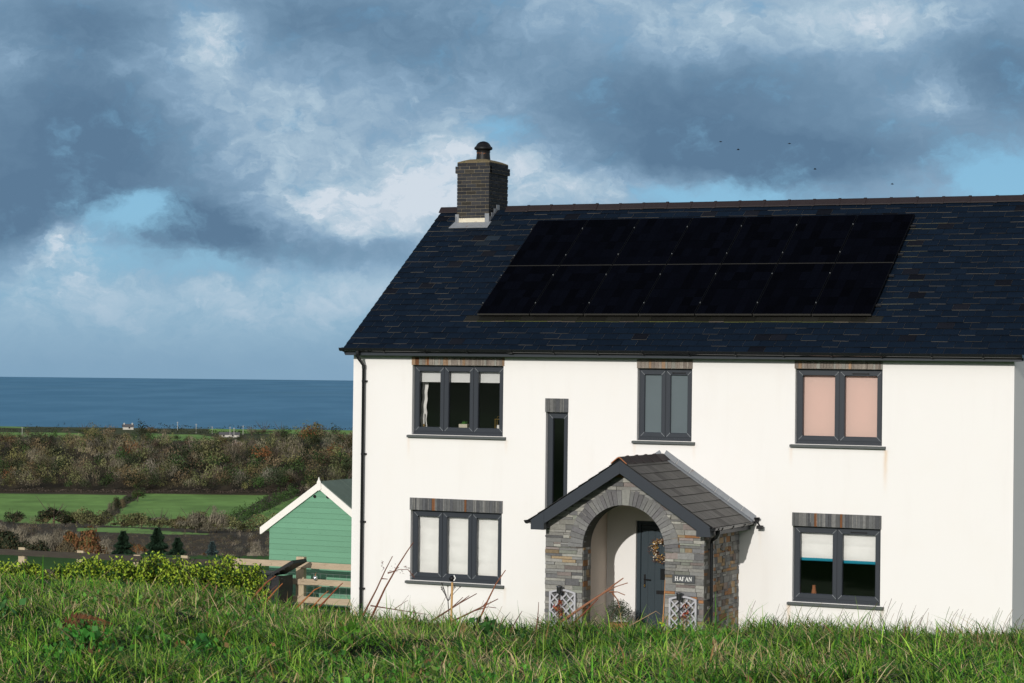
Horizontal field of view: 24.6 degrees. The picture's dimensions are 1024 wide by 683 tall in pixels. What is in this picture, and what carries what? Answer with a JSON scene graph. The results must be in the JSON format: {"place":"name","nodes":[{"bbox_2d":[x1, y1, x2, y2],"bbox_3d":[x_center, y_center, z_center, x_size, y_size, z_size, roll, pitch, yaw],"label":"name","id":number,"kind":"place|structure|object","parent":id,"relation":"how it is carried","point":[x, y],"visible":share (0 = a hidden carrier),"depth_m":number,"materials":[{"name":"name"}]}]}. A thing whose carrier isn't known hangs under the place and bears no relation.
{"place":"outdoors","nodes":[
{"label":"outdoors","id":0,"kind":"place"},
{"bbox_2d":[0,377,352,429],"bbox_3d":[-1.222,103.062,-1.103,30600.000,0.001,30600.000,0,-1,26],"label":"sea","id":1,"kind":"structure","parent":0,"point":[98,402],"depth_m":6015.40,"materials":[{"name":"liquid"}]},
{"bbox_2d":[0,426,1023,682],"bbox_3d":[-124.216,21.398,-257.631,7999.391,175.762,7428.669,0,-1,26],"label":"ground","id":2,"kind":"structure","parent":0,"point":[164,500],"depth_m":937.35,"materials":[{"name":"green plant"}]},
{"bbox_2d":[0,559,20,575],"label":"hedge shrub","id":3,"kind":"object","parent":2,"relation":"on","point":[7,566],"visible":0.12,"depth_m":24.36,"materials":[{"name":"green plant"}]},
{"bbox_2d":[0,529,23,549],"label":"tree","id":4,"kind":"object","parent":2,"relation":"on","point":[8,539],"visible":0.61,"depth_m":204.32,"materials":[{"name":"green plant"}]},
{"bbox_2d":[0,595,25,623],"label":"leafy weed","id":5,"kind":"object","parent":2,"relation":"on","point":[6,609],"visible":0.79,"depth_m":17.45,"materials":[{"name":"green plant"}]},
{"bbox_2d":[3,508,26,525],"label":"tree","id":6,"kind":"object","parent":2,"relation":"on","point":[15,516],"visible":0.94,"depth_m":773.85,"materials":[{"name":"green plant"}]},
{"bbox_2d":[13,522,32,542],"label":"tree","id":7,"kind":"object","parent":2,"relation":"on","point":[22,534],"visible":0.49,"depth_m":319.11,"materials":[{"name":"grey plant"}]},
{"bbox_2d":[0,559,49,579],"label":"hedge shrub","id":8,"kind":"object","parent":2,"relation":"on","point":[32,568],"visible":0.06,"depth_m":24.34,"materials":[{"name":"green plant"}]},
{"bbox_2d":[10,560,53,579],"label":"hedge shrub","id":9,"kind":"object","parent":2,"relation":"on","point":[23,566],"visible":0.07,"depth_m":24.41,"materials":[{"name":"green plant"}]},
{"bbox_2d":[16,540,48,550],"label":"tree","id":10,"kind":"object","parent":2,"relation":"on","point":[42,546],"visible":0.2,"depth_m":199.60,"materials":[{"name":"green plant"}]},
{"bbox_2d":[24,532,51,548],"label":"tree","id":11,"kind":"object","parent":2,"relation":"on","point":[34,539],"visible":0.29,"depth_m":313.41,"materials":[{"name":"grey plant"}]},
{"bbox_2d":[0,426,82,432],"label":"hedgerow","id":12,"kind":"object","parent":2,"relation":"on","point":[36,427],"visible":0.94,"depth_m":1338.40,"materials":[{"name":"green plant"}]},
{"bbox_2d":[39,528,64,551],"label":"tree","id":13,"kind":"object","parent":2,"relation":"on","point":[56,538],"visible":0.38,"depth_m":309.78,"materials":[{"name":"grey plant"}]},
{"bbox_2d":[34,496,73,526],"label":"tree","id":14,"kind":"object","parent":2,"relation":"on","point":[52,512],"visible":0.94,"depth_m":774.45,"materials":[{"name":"green plant"}]},
{"bbox_2d":[50,562,74,579],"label":"hedge shrub","id":15,"kind":"object","parent":2,"relation":"on","point":[58,572],"visible":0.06,"depth_m":24.45,"materials":[{"name":"green plant"}]},
{"bbox_2d":[56,541,80,552],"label":"tree","id":16,"kind":"object","parent":2,"relation":"on","point":[64,544],"visible":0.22,"depth_m":244.48,"materials":[{"name":"brown plant"}]},
{"bbox_2d":[68,511,88,525],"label":"tree","id":17,"kind":"object","parent":2,"relation":"on","point":[75,517],"visible":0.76,"depth_m":774.40,"materials":[{"name":"brown plant"}]},
{"bbox_2d":[58,525,100,552],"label":"tree","id":18,"kind":"object","parent":2,"relation":"on","point":[80,542],"visible":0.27,"depth_m":253.89,"materials":[{"name":"brown plant"}]},
{"bbox_2d":[55,552,108,581],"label":"hedge shrub","id":19,"kind":"object","parent":2,"relation":"on","point":[83,566],"visible":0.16,"depth_m":24.39,"materials":[{"name":"green plant"}]},
{"bbox_2d":[63,611,113,629],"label":"dead fern","id":20,"kind":"object","parent":2,"relation":"on","point":[77,616],"visible":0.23,"depth_m":16.59,"materials":[{"name":"brown plant"}]},
{"bbox_2d":[57,623,123,660],"bbox_3d":[-2.544,1.827,14.184,0.435,0.237,0.296,1,-1,-2],"label":"leafy weed","id":21,"kind":"object","parent":2,"relation":"on","point":[85,635],"visible":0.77,"depth_m":14.16,"materials":[{"name":"green plant"}]},
{"bbox_2d":[87,542,108,553],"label":"tree","id":22,"kind":"object","parent":2,"relation":"on","point":[92,547],"visible":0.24,"depth_m":234.71,"materials":[{"name":"brown plant"}]},
{"bbox_2d":[86,509,109,526],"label":"tree","id":23,"kind":"object","parent":2,"relation":"on","point":[104,521],"visible":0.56,"depth_m":773.91,"materials":[{"name":"green plant"}]},
{"bbox_2d":[85,555,118,582],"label":"hedge shrub","id":24,"kind":"object","parent":2,"relation":"on","point":[105,570],"visible":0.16,"depth_m":24.39,"materials":[{"name":"green plant"}]},
{"bbox_2d":[75,555,136,582],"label":"hedge shrub","id":25,"kind":"object","parent":2,"relation":"on","point":[123,561],"visible":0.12,"depth_m":24.42,"materials":[{"name":"green plant"}]},
{"bbox_2d":[97,536,115,553],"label":"tree","id":26,"kind":"object","parent":2,"relation":"on","point":[107,544],"visible":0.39,"depth_m":299.29,"materials":[{"name":"grey plant"}]},
{"bbox_2d":[111,497,121,511],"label":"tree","id":27,"kind":"object","parent":2,"relation":"on","point":[116,502],"visible":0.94,"depth_m":899.12,"materials":[{"name":"green plant"}]},
{"bbox_2d":[110,530,136,553],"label":"conifer","id":28,"kind":"object","parent":2,"relation":"on","point":[122,545],"visible":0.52,"depth_m":164.58,"materials":[{"name":"green plant"}]},
{"bbox_2d":[101,487,145,516],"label":"hedgerow","id":29,"kind":"object","parent":2,"relation":"on","point":[128,498],"visible":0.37,"depth_m":955.77,"materials":[{"name":"green plant"}]},
{"bbox_2d":[122,423,133,429],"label":"farmhouse","id":30,"kind":"object","parent":2,"relation":"on","point":[127,426],"visible":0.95,"depth_m":1399.87,"materials":[{"name":"grey stone"}]},
{"bbox_2d":[106,557,157,586],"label":"hedge shrub","id":31,"kind":"object","parent":2,"relation":"on","point":[123,569],"visible":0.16,"depth_m":24.29,"materials":[{"name":"green plant"}]},
{"bbox_2d":[4,515,267,533],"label":"valley bushes","id":32,"kind":"object","parent":2,"relation":"on","point":[46,519],"visible":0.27,"depth_m":709.32,"materials":[{"name":"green plant"}]},
{"bbox_2d":[131,489,145,500],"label":"tree","id":33,"kind":"object","parent":2,"relation":"on","point":[136,493],"visible":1,"depth_m":983.80,"materials":[{"name":"green plant"}]},
{"bbox_2d":[130,543,147,553],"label":"bush","id":34,"kind":"object","parent":2,"relation":"on","point":[138,549],"visible":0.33,"depth_m":328.88,"materials":[{"name":"brown plant"}]},
{"bbox_2d":[12,523,269,555],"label":"valley scrub","id":35,"kind":"object","parent":2,"relation":"on","point":[251,541],"visible":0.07,"depth_m":556.18,"materials":[{"name":"brown plant"}]},
{"bbox_2d":[123,551,174,590],"bbox_3d":[-3.697,2.671,24.474,0.980,0.988,0.605,0,-1,26],"label":"hedge shrub","id":36,"kind":"object","parent":2,"relation":"on","point":[152,570],"visible":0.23,"depth_m":24.35,"materials":[{"name":"green plant"}]},
{"bbox_2d":[69,532,232,555],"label":"heath","id":37,"kind":"object","parent":2,"relation":"on","point":[187,543],"visible":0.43,"depth_m":591.62,"materials":[{"name":"brown plant"}]},
{"bbox_2d":[0,487,305,492],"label":"hedgerow","id":38,"kind":"object","parent":2,"relation":"on","point":[153,491],"visible":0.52,"depth_m":1046.79,"materials":[{"name":"brown plant"}]},
{"bbox_2d":[141,527,170,554],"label":"conifer","id":39,"kind":"object","parent":2,"relation":"on","point":[156,544],"visible":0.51,"depth_m":189.47,"materials":[{"name":"green plant"}]},
{"bbox_2d":[147,509,168,527],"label":"tree","id":40,"kind":"object","parent":2,"relation":"on","point":[155,518],"visible":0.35,"depth_m":775.74,"materials":[{"name":"green plant"}]},
{"bbox_2d":[0,547,350,611],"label":"fence","id":41,"kind":"object","parent":2,"relation":"on","point":[300,581],"visible":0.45,"depth_m":48.80,"materials":[{"name":"brown wood"}]},
{"bbox_2d":[74,506,276,530],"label":"hedgerow","id":42,"kind":"object","parent":2,"relation":"on","point":[163,521],"visible":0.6,"depth_m":763.06,"materials":[{"name":"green plant"}]},
{"bbox_2d":[0,419,352,490],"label":"woodland","id":43,"kind":"object","parent":2,"relation":"on","point":[138,474],"visible":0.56,"depth_m":1117.51,"materials":[{"name":"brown plant"}]},
{"bbox_2d":[168,537,187,554],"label":"conifer","id":44,"kind":"object","parent":2,"relation":"on","point":[177,545],"visible":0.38,"depth_m":189.57,"materials":[{"name":"green plant"}]},
{"bbox_2d":[153,554,204,590],"bbox_3d":[-3.623,2.705,24.511,0.943,0.990,0.737,0,-1,26],"label":"hedge shrub","id":45,"kind":"object","parent":2,"relation":"on","point":[164,559],"visible":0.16,"depth_m":24.39,"materials":[{"name":"green plant"}]},
{"bbox_2d":[156,553,204,591],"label":"hedge shrub","id":46,"kind":"object","parent":2,"relation":"on","point":[180,573],"visible":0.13,"depth_m":24.30,"materials":[{"name":"green plant"}]},
{"bbox_2d":[172,515,197,531],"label":"tree","id":47,"kind":"object","parent":2,"relation":"on","point":[179,521],"visible":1,"depth_m":705.26,"materials":[{"name":"brown plant"}]},
{"bbox_2d":[176,506,213,532],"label":"tree","id":48,"kind":"object","parent":2,"relation":"on","point":[194,519],"visible":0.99,"depth_m":703.67,"materials":[{"name":"brown plant"}]},
{"bbox_2d":[178,561,220,589],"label":"hedge shrub","id":49,"kind":"object","parent":2,"relation":"on","point":[198,567],"visible":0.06,"depth_m":24.32,"materials":[{"name":"green plant"}]},
{"bbox_2d":[196,511,217,532],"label":"bush","id":50,"kind":"object","parent":2,"relation":"on","point":[201,527],"visible":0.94,"depth_m":702.71,"materials":[{"name":"brown plant"}]},
{"bbox_2d":[192,633,222,657],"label":"leafy weed","id":51,"kind":"object","parent":2,"relation":"on","point":[204,637],"visible":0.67,"depth_m":14.97,"materials":[{"name":"green plant"}]},
{"bbox_2d":[156,427,265,434],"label":"hedgerow","id":52,"kind":"object","parent":2,"relation":"on","point":[181,429],"visible":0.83,"depth_m":1343.53,"materials":[{"name":"green plant"}]},
{"bbox_2d":[205,541,218,554],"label":"conifer","id":53,"kind":"object","parent":2,"relation":"on","point":[211,550],"visible":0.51,"depth_m":129.74,"materials":[{"name":"green plant"}]},
{"bbox_2d":[191,553,239,595],"bbox_3d":[-3.196,2.790,24.419,1.397,1.161,0.719,0,-1,26],"label":"hedge shrub","id":54,"kind":"object","parent":2,"relation":"on","point":[196,576],"visible":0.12,"depth_m":24.35,"materials":[{"name":"green plant"}]},
{"bbox_2d":[207,506,228,532],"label":"tree","id":55,"kind":"object","parent":2,"relation":"on","point":[219,519],"visible":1,"depth_m":704.78,"materials":[{"name":"brown plant"}]},
{"bbox_2d":[219,432,239,436],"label":"building","id":56,"kind":"structure","parent":2,"relation":"on","point":[232,434],"depth_m":1299.50,"materials":[{"name":"grey stone"}]},
{"bbox_2d":[202,554,271,599],"bbox_3d":[-2.923,2.812,24.521,1.106,1.183,0.749,0,-1,26],"label":"hedge shrub","id":57,"kind":"object","parent":2,"relation":"on","point":[225,576],"visible":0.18,"depth_m":24.37,"materials":[{"name":"green plant"}]},
{"bbox_2d":[214,561,275,603],"bbox_3d":[-2.862,2.875,24.471,0.963,1.171,0.503,1,-1,-3],"label":"hedge shrub","id":58,"kind":"object","parent":2,"relation":"on","point":[245,581],"visible":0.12,"depth_m":24.42,"materials":[{"name":"green plant"}]},
{"bbox_2d":[158,423,352,429],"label":"hedgerow","id":59,"kind":"object","parent":2,"relation":"on","point":[239,427],"visible":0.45,"depth_m":1450.92,"materials":[{"name":"green plant"}]},
{"bbox_2d":[234,565,277,605],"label":"hedge shrub","id":60,"kind":"object","parent":2,"relation":"on","point":[257,580],"visible":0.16,"depth_m":24.41,"materials":[{"name":"green plant"}]},
{"bbox_2d":[246,542,267,555],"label":"bush","id":61,"kind":"object","parent":2,"relation":"on","point":[256,550],"visible":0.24,"depth_m":169.59,"materials":[{"name":"brown plant"}]},
{"bbox_2d":[226,483,300,523],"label":"hedgerow","id":62,"kind":"object","parent":2,"relation":"on","point":[247,513],"visible":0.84,"depth_m":914.79,"materials":[{"name":"green plant"}]},
{"bbox_2d":[242,559,306,608],"bbox_3d":[-4.889,5.041,48.196,1.239,1.184,0.590,0,-1,26],"label":"compost bin","id":63,"kind":"object","parent":2,"relation":"on","point":[286,586],"visible":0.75,"depth_m":47.96,"materials":[{"name":"black plastic"}]},
{"bbox_2d":[260,478,351,607],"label":"shed","id":64,"kind":"structure","parent":2,"relation":"on","point":[313,523],"depth_m":49.28,"materials":[{"name":"green paint"}]},
{"bbox_2d":[339,620,366,646],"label":"leafy weed","id":65,"kind":"object","parent":2,"relation":"on","point":[351,625],"visible":0.91,"depth_m":15.97,"materials":[{"name":"green plant"}]},
{"bbox_2d":[362,556,392,614],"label":"dried weed","id":66,"kind":"object","parent":2,"relation":"on","point":[366,608],"visible":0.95,"depth_m":19.20,"materials":[{"name":"brown plant"}]},
{"bbox_2d":[371,542,413,615],"bbox_3d":[-0.978,1.956,19.199,0.365,0.633,0.027,1,-1,0],"label":"dried weed","id":67,"kind":"object","parent":2,"relation":"on","point":[377,604],"visible":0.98,"depth_m":19.20,"materials":[{"name":"brown plant"}]},
{"bbox_2d":[409,644,470,659],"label":"leafy weed","id":68,"kind":"object","parent":2,"relation":"on","point":[434,650],"visible":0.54,"depth_m":15.56,"materials":[{"name":"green plant"}]},
{"bbox_2d":[441,583,460,613],"bbox_3d":[-0.500,2.100,19.099,0.163,0.275,0.013,1,-1,0],"label":"dead umbel","id":69,"kind":"object","parent":2,"relation":"on","point":[443,589],"visible":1,"depth_m":19.10,"materials":[{"name":"brown plant"}]},
{"bbox_2d":[449,575,455,620],"bbox_3d":[-0.479,2.076,18.993,0.067,0.377,0.048,0,-1,26],"label":"garden cane","id":70,"kind":"object","parent":2,"relation":"on","point":[452,578],"visible":1,"depth_m":18.99,"materials":[{"name":"brown wood"}]},
{"bbox_2d":[431,593,476,620],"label":"dried weed","id":71,"kind":"object","parent":2,"relation":"on","point":[456,604],"visible":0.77,"depth_m":19.00,"materials":[{"name":"brown plant"}]},
{"bbox_2d":[451,599,497,621],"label":"dried weed","id":72,"kind":"object","parent":2,"relation":"on","point":[479,608],"visible":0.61,"depth_m":19.00,"materials":[{"name":"brown plant"}]},
{"bbox_2d":[466,615,506,640],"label":"leafy weed","id":73,"kind":"object","parent":2,"relation":"on","point":[485,624],"visible":0.62,"depth_m":17.14,"materials":[{"name":"green plant"}]},
{"bbox_2d":[481,570,505,616],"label":"dried weed","id":74,"kind":"object","parent":2,"relation":"on","point":[490,595],"visible":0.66,"depth_m":18.80,"materials":[{"name":"brown plant"}]},
{"bbox_2d":[0,558,1023,682],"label":"grass","id":75,"kind":"structure","parent":2,"relation":"on","point":[780,664],"depth_m":15.50,"materials":[{"name":"green plant"}]},
{"bbox_2d":[0,589,1023,682],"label":"ground cover weeds","id":76,"kind":"object","parent":2,"relation":"on","point":[434,669],"visible":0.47,"depth_m":14.91,"materials":[{"name":"green plant"}]},
{"bbox_2d":[504,629,534,644],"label":"leafy weed","id":77,"kind":"object","parent":2,"relation":"on","point":[523,633],"visible":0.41,"depth_m":17.36,"materials":[{"name":"green plant"}]},
{"bbox_2d":[552,599,564,618],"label":"flowering plant","id":78,"kind":"object","parent":2,"relation":"on","point":[556,608],"visible":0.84,"depth_m":42.72,"materials":[{"name":"red plant"}]},
{"bbox_2d":[555,578,627,624],"bbox_3d":[0.621,2.100,18.803,0.611,0.423,0.024,1,-1,0],"label":"dried weed","id":79,"kind":"object","parent":2,"relation":"on","point":[590,601],"visible":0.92,"depth_m":18.80,"materials":[{"name":"brown plant"}]},
{"bbox_2d":[676,592,682,623],"bbox_3d":[2.973,4.985,41.787,0.120,1.045,0.118,0,-1,26],"label":"garden lamp","id":80,"kind":"object","parent":2,"relation":"on","point":[679,596],"visible":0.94,"depth_m":41.76,"materials":[{"name":"black metal"}]},
{"bbox_2d":[339,141,1023,637],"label":"house","id":81,"kind":"structure","parent":2,"relation":"on","point":[653,363],"depth_m":44.30,"materials":[{"name":"white paint"}]},
{"bbox_2d":[420,382,427,426],"bbox_3d":[-1.739,1.249,46.609,0.117,1.091,0.111,0,-1,26],"label":"curtain","id":82,"kind":"object","parent":81,"relation":"hanging from","point":[424,399],"visible":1,"depth_m":46.61,"materials":[{"name":"white fabric"}]},
{"bbox_2d":[419,516,438,572],"bbox_3d":[-1.602,4.023,46.370,0.664,1.340,0.052,0,-1,26],"label":"roman blind","id":83,"kind":"object","parent":81,"relation":"attached to","point":[428,540],"visible":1,"depth_m":46.38,"materials":[{"name":"white fabric"}]},
{"bbox_2d":[421,365,447,381],"bbox_3d":[-1.558,0.631,46.414,0.643,0.340,0.043,0,-1,26],"label":"roller blind","id":84,"kind":"object","parent":81,"relation":"attached to","point":[430,376],"visible":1,"depth_m":46.41,"materials":[{"name":"white fabric"}]},
{"bbox_2d":[405,497,503,587],"bbox_3d":[-1.089,3.928,45.943,2.153,1.684,0.235,0,-1,26],"label":"window","id":85,"kind":"structure","parent":81,"relation":"in","point":[443,509],"depth_m":45.94,"materials":[{"name":"plastic"}]},
{"bbox_2d":[406,357,505,439],"bbox_3d":[-1.055,1.103,45.973,2.153,1.588,0.235,0,-1,26],"label":"window","id":86,"kind":"structure","parent":81,"relation":"in","point":[421,363],"depth_m":46.00,"materials":[{"name":"plastic"}]},
{"bbox_2d":[448,517,467,574],"bbox_3d":[-1.017,4.027,46.091,0.663,1.340,0.052,0,-1,26],"label":"roman blind","id":87,"kind":"object","parent":81,"relation":"attached to","point":[457,545],"visible":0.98,"depth_m":46.10,"materials":[{"name":"white fabric"}]},
{"bbox_2d":[448,365,469,382],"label":"roller blind","id":88,"kind":"object","parent":81,"relation":"attached to","point":[460,377],"visible":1,"depth_m":46.14,"materials":[{"name":"white fabric"}]},
{"bbox_2d":[477,518,497,575],"bbox_3d":[-0.433,4.011,45.808,0.664,1.300,0.051,0,-1,26],"label":"roman blind","id":89,"kind":"object","parent":81,"relation":"attached to","point":[487,560],"visible":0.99,"depth_m":45.83,"materials":[{"name":"white fabric"}]},
{"bbox_2d":[480,372,499,382],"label":"roller blind","id":90,"kind":"object","parent":81,"relation":"attached to","point":[489,377],"visible":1,"depth_m":45.85,"materials":[{"name":"white fabric"}]},
{"bbox_2d":[545,398,568,506],"bbox_3d":[0.881,2.303,45.055,0.484,2.421,0.179,0,-1,26],"label":"window","id":91,"kind":"structure","parent":81,"relation":"in","point":[557,408],"depth_m":45.07,"materials":[{"name":"plastic"}]},
{"bbox_2d":[549,589,575,625],"bbox_3d":[0.916,5.007,42.841,0.530,0.975,0.022,0,-1,26],"label":"trellis","id":92,"kind":"object","parent":81,"relation":"attached to","point":[565,601],"visible":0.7,"depth_m":42.83,"materials":[{"name":"grey paint"}]},
{"bbox_2d":[606,599,631,629],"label":"potted shrub","id":93,"kind":"object","parent":81,"relation":"on","point":[623,608],"visible":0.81,"depth_m":43.30,"materials":[{"name":"green plant"}]},
{"bbox_2d":[636,521,664,629],"bbox_3d":[2.820,4.453,44.095,1.012,2.136,0.128,0,-1,26],"label":"door","id":94,"kind":"structure","parent":81,"relation":"in","point":[650,574],"depth_m":44.20,"materials":[{"name":"paint"}]},
{"bbox_2d":[648,538,664,563],"bbox_3d":[2.809,3.925,44.015,0.601,0.550,0.128,0,-1,26],"label":"wreath","id":95,"kind":"object","parent":94,"relation":"attached to","point":[655,547],"visible":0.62,"depth_m":44.05,"materials":[{"name":"brown plant"}]},
{"bbox_2d":[631,359,694,444],"bbox_3d":[2.877,1.130,44.085,1.258,1.588,0.235,0,-1,26],"label":"window","id":96,"kind":"structure","parent":81,"relation":"in","point":[665,395],"depth_m":44.11,"materials":[{"name":"plastic"}]},
{"bbox_2d":[668,596,696,630],"bbox_3d":[3.039,5.022,41.822,0.530,0.975,0.022,0,-1,26],"label":"trellis","id":97,"kind":"object","parent":81,"relation":"attached to","point":[688,616],"visible":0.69,"depth_m":41.81,"materials":[{"name":"grey paint"}]},
{"bbox_2d":[672,574,694,583],"bbox_3d":[3.059,4.237,41.865,0.430,0.142,0.019,0,-1,26],"label":"name sign","id":98,"kind":"object","parent":81,"relation":"attached to","point":[683,578],"visible":1,"depth_m":41.86,"materials":[{"name":"stone"}]},
{"bbox_2d":[801,532,832,561],"bbox_3d":[5.603,3.708,42.907,0.817,0.615,0.040,0,-1,26],"label":"roman blind","id":99,"kind":"object","parent":81,"relation":"attached to","point":[816,546],"visible":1,"depth_m":42.91,"materials":[{"name":"white fabric"}]},
{"bbox_2d":[803,375,834,442],"bbox_3d":[5.645,1.196,42.922,0.810,1.330,0.014,0,-1,26],"label":"roller blind","id":100,"kind":"object","parent":81,"relation":"attached to","point":[819,405],"visible":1,"depth_m":42.93,"materials":[{"name":"fabric"}]},
{"bbox_2d":[787,512,883,609],"bbox_3d":[5.893,3.971,42.590,1.813,1.685,0.235,0,-1,26],"label":"window","id":101,"kind":"structure","parent":81,"relation":"in","point":[803,522],"depth_m":42.60,"materials":[{"name":"plastic"}]},
{"bbox_2d":[789,361,885,448],"bbox_3d":[5.938,1.145,42.615,1.798,1.578,0.235,0,-1,26],"label":"window","id":102,"kind":"structure","parent":81,"relation":"in","point":[839,369],"depth_m":42.63,"materials":[{"name":"plastic"}]},
{"bbox_2d":[843,534,875,564],"bbox_3d":[6.325,3.723,42.556,0.817,0.635,0.036,0,-1,26],"label":"roman blind","id":103,"kind":"object","parent":81,"relation":"attached to","point":[858,549],"visible":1,"depth_m":42.57,"materials":[{"name":"white fabric"}]},
{"bbox_2d":[845,376,876,443],"bbox_3d":[6.362,1.201,42.577,0.810,1.330,0.014,0,-1,26],"label":"roller blind","id":104,"kind":"object","parent":81,"relation":"attached to","point":[861,409],"visible":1,"depth_m":42.59,"materials":[{"name":"fabric"}]},
{"bbox_2d":[680,601,688,627],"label":"flowering plant","id":105,"kind":"object","parent":2,"relation":"on","point":[684,614],"visible":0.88,"depth_m":41.65,"materials":[{"name":"red plant"}]},
{"bbox_2d":[0,0,1023,380],"label":"sky","id":106,"kind":"structure","parent":0,"point":[190,189],"materials":[{"name":"blue"}]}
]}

